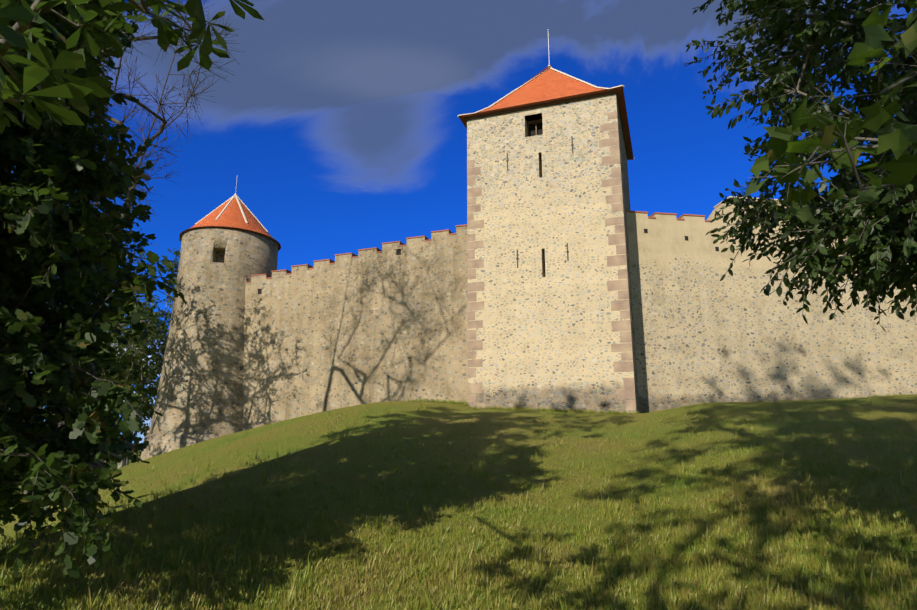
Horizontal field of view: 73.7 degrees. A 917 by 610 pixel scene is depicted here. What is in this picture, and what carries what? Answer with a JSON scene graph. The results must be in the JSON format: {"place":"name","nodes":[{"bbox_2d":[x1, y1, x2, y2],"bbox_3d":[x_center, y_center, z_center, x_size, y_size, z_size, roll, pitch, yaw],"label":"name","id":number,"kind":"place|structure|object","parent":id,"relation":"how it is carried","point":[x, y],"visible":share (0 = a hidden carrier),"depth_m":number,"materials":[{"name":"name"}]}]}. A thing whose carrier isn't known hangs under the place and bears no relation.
{"place":"outdoors","nodes":[
{"label":"outdoors","id":0,"kind":"place"},
{"bbox_2d":[53,304,165,463],"bbox_3d":[-20.799,5.359,36.771,7.150,10.972,7.288,-4,-14,19],"label":"tree","id":1,"kind":"object","parent":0,"point":[150,378],"depth_m":37.21,"materials":[{"name":"green plant"}]},
{"bbox_2d":[96,229,151,324],"bbox_3d":[-15.925,2.059,27.030,3.664,11.606,3.594,-4,-14,19],"label":"grove tree","id":2,"kind":"object","parent":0,"point":[134,263],"depth_m":28.14,"materials":[{"name":"green plant"}]},
{"bbox_2d":[98,203,156,293],"bbox_3d":[-15.204,0.582,25.408,4.340,13.774,3.932,-4,-14,19],"label":"grove tree","id":3,"kind":"object","parent":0,"point":[144,258],"depth_m":26.46,"materials":[{"name":"green plant"}]},
{"bbox_2d":[100,291,155,379],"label":"birch tree","id":4,"kind":"object","parent":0,"point":[126,346],"depth_m":47.60,"materials":[{"name":"green plant"}]},
{"bbox_2d":[101,298,158,385],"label":"tree","id":5,"kind":"object","parent":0,"point":[127,345],"depth_m":55.88,"materials":[{"name":"green plant"}]},
{"bbox_2d":[0,0,263,133],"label":"chestnut tree","id":6,"kind":"object","parent":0,"point":[74,90],"depth_m":2.43,"materials":[{"name":"green plant"}]},
{"bbox_2d":[102,291,173,467],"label":"birch tree","id":7,"kind":"object","parent":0,"point":[161,315],"depth_m":40.09,"materials":[{"name":"green plant"}]},
{"bbox_2d":[155,290,173,367],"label":"tree","id":8,"kind":"object","parent":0,"point":[163,345],"depth_m":41.54,"materials":[{"name":"green plant"}]},
{"bbox_2d":[141,239,277,367],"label":"tree","id":9,"kind":"object","parent":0,"point":[176,253],"depth_m":48.21,"materials":[{"name":"green plant"}]},
{"bbox_2d":[0,393,916,609],"bbox_3d":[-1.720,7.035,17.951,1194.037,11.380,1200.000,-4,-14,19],"label":"terrain","id":10,"kind":"structure","parent":0,"point":[272,444],"depth_m":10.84,"materials":[{"name":"green plant"}]},
{"bbox_2d":[24,147,142,493],"bbox_3d":[-15.079,0.108,22.986,4.240,14.558,3.697,-4,-14,19],"label":"grove tree","id":11,"kind":"object","parent":10,"relation":"on","point":[25,492],"depth_m":24.03,"materials":[{"name":"green plant"}]},
{"bbox_2d":[0,0,186,578],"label":"oak tree","id":12,"kind":"object","parent":10,"relation":"on","point":[56,372],"depth_m":5.43,"materials":[{"name":"green plant"}]},
{"bbox_2d":[102,311,170,465],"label":"tree","id":13,"kind":"object","parent":10,"relation":"on","point":[157,381],"depth_m":42.57,"materials":[{"name":"green plant"}]},
{"bbox_2d":[90,0,243,299],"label":"bare tree","id":14,"kind":"object","parent":10,"relation":"on","point":[163,126],"visible":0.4,"depth_m":20.17,"materials":[{"name":"brown plant"}]},
{"bbox_2d":[140,434,227,459],"bbox_3d":[-13.779,9.546,34.046,7.700,4.500,7.700,-4,-14,19],"label":"tower base","id":15,"kind":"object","parent":10,"relation":"on","point":[159,444],"depth_m":31.21,"materials":[{"name":"stone"}]},
{"bbox_2d":[149,228,277,433],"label":"round tower","id":16,"kind":"structure","parent":10,"relation":"on","point":[200,389],"depth_m":33.16,"materials":[{"name":"stone"}]},
{"bbox_2d":[179,197,280,250],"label":"conical roof","id":17,"kind":"structure","parent":16,"relation":"on","point":[231,216],"depth_m":35.73,"materials":[{"name":"tile"}]},
{"bbox_2d":[195,194,267,231],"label":"roof ridges","id":18,"kind":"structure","parent":17,"relation":"on","point":[229,202],"depth_m":36.83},
{"bbox_2d":[181,227,278,249],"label":"roof eaves","id":19,"kind":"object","parent":16,"relation":"on","point":[230,228],"depth_m":34.77,"materials":[{"name":"brown wood"}]},
{"bbox_2d":[243,226,467,430],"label":"wall","id":20,"kind":"structure","parent":10,"relation":"on","point":[387,323],"depth_m":31.34,"materials":[{"name":"stone"}]},
{"bbox_2d":[256,247,402,293],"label":"wall holes","id":21,"kind":"object","parent":20,"relation":"attached to","point":[398,250],"depth_m":31.58,"materials":[{"name":"stone"}]},
{"bbox_2d":[245,224,466,282],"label":"wall brick caps","id":22,"kind":"object","parent":20,"relation":"on","point":[356,256],"depth_m":32.33,"materials":[{"name":"brick"}]},
{"bbox_2d":[467,94,635,413],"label":"square tower","id":23,"kind":"structure","parent":10,"relation":"on","point":[550,338],"depth_m":26.73,"materials":[{"name":"beige stone"}]},
{"bbox_2d":[525,113,545,276],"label":"tower windows","id":24,"kind":"structure","parent":23,"relation":"in","point":[534,128],"depth_m":28.96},
{"bbox_2d":[506,136,573,267],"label":"square tower anchors","id":25,"kind":"object","parent":23,"relation":"attached to","point":[567,251],"visible":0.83,"depth_m":27.21,"materials":[{"name":"metal"}]},
{"bbox_2d":[458,66,633,159],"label":"tower roof","id":26,"kind":"structure","parent":23,"relation":"on","point":[549,85],"depth_m":29.85,"materials":[{"name":"orange tile"}]},
{"bbox_2d":[457,65,634,159],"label":"square tower hips","id":27,"kind":"object","parent":26,"relation":"on","point":[535,77],"visible":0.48,"depth_m":30.36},
{"bbox_2d":[464,90,628,159],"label":"roof eaves","id":28,"kind":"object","parent":23,"relation":"attached to","point":[551,103],"depth_m":28.50,"materials":[{"name":"brown wood"}]},
{"bbox_2d":[467,111,636,413],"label":"corner quoins","id":29,"kind":"object","parent":23,"relation":"attached to","point":[624,365],"visible":0.67,"depth_m":26.49,"materials":[{"name":"beige stone"}]},
{"bbox_2d":[617,103,638,412],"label":"tower side wall","id":30,"kind":"structure","parent":23,"relation":"attached to","point":[625,183],"depth_m":27.80,"materials":[{"name":"stone"}]},
{"bbox_2d":[626,198,916,412],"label":"wall","id":31,"kind":"structure","parent":10,"relation":"on","point":[703,333],"depth_m":28.12,"materials":[{"name":"stone"}]},
{"bbox_2d":[626,210,710,221],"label":"wall brick caps","id":32,"kind":"object","parent":31,"relation":"on","point":[679,218],"depth_m":28.66,"materials":[{"name":"brick"}]},
{"bbox_2d":[644,229,735,250],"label":"wall holes","id":33,"kind":"object","parent":31,"relation":"attached to","point":[686,239],"depth_m":28.54,"materials":[{"name":"black"}]},
{"bbox_2d":[714,196,782,207],"bbox_3d":[32.529,-4.368,33.002,39.700,0.060,1.400,2,-13,-9],"label":"wall cap","id":34,"kind":"object","parent":31,"relation":"on","point":[740,197],"depth_m":29.56,"materials":[{"name":"beige stone"}]},
{"bbox_2d":[6,0,916,449],"label":"sky","id":35,"kind":"structure","parent":0,"point":[339,127],"materials":[{"name":"blue"}]},
{"bbox_2d":[682,0,916,331],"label":"tree","id":36,"kind":"object","parent":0,"point":[787,27],"depth_m":4.98,"materials":[{"name":"green plant"}]},
{"bbox_2d":[743,0,916,222],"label":"maple tree","id":37,"kind":"object","parent":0,"point":[895,136],"depth_m":2.82,"materials":[{"name":"green plant"}]}
]}

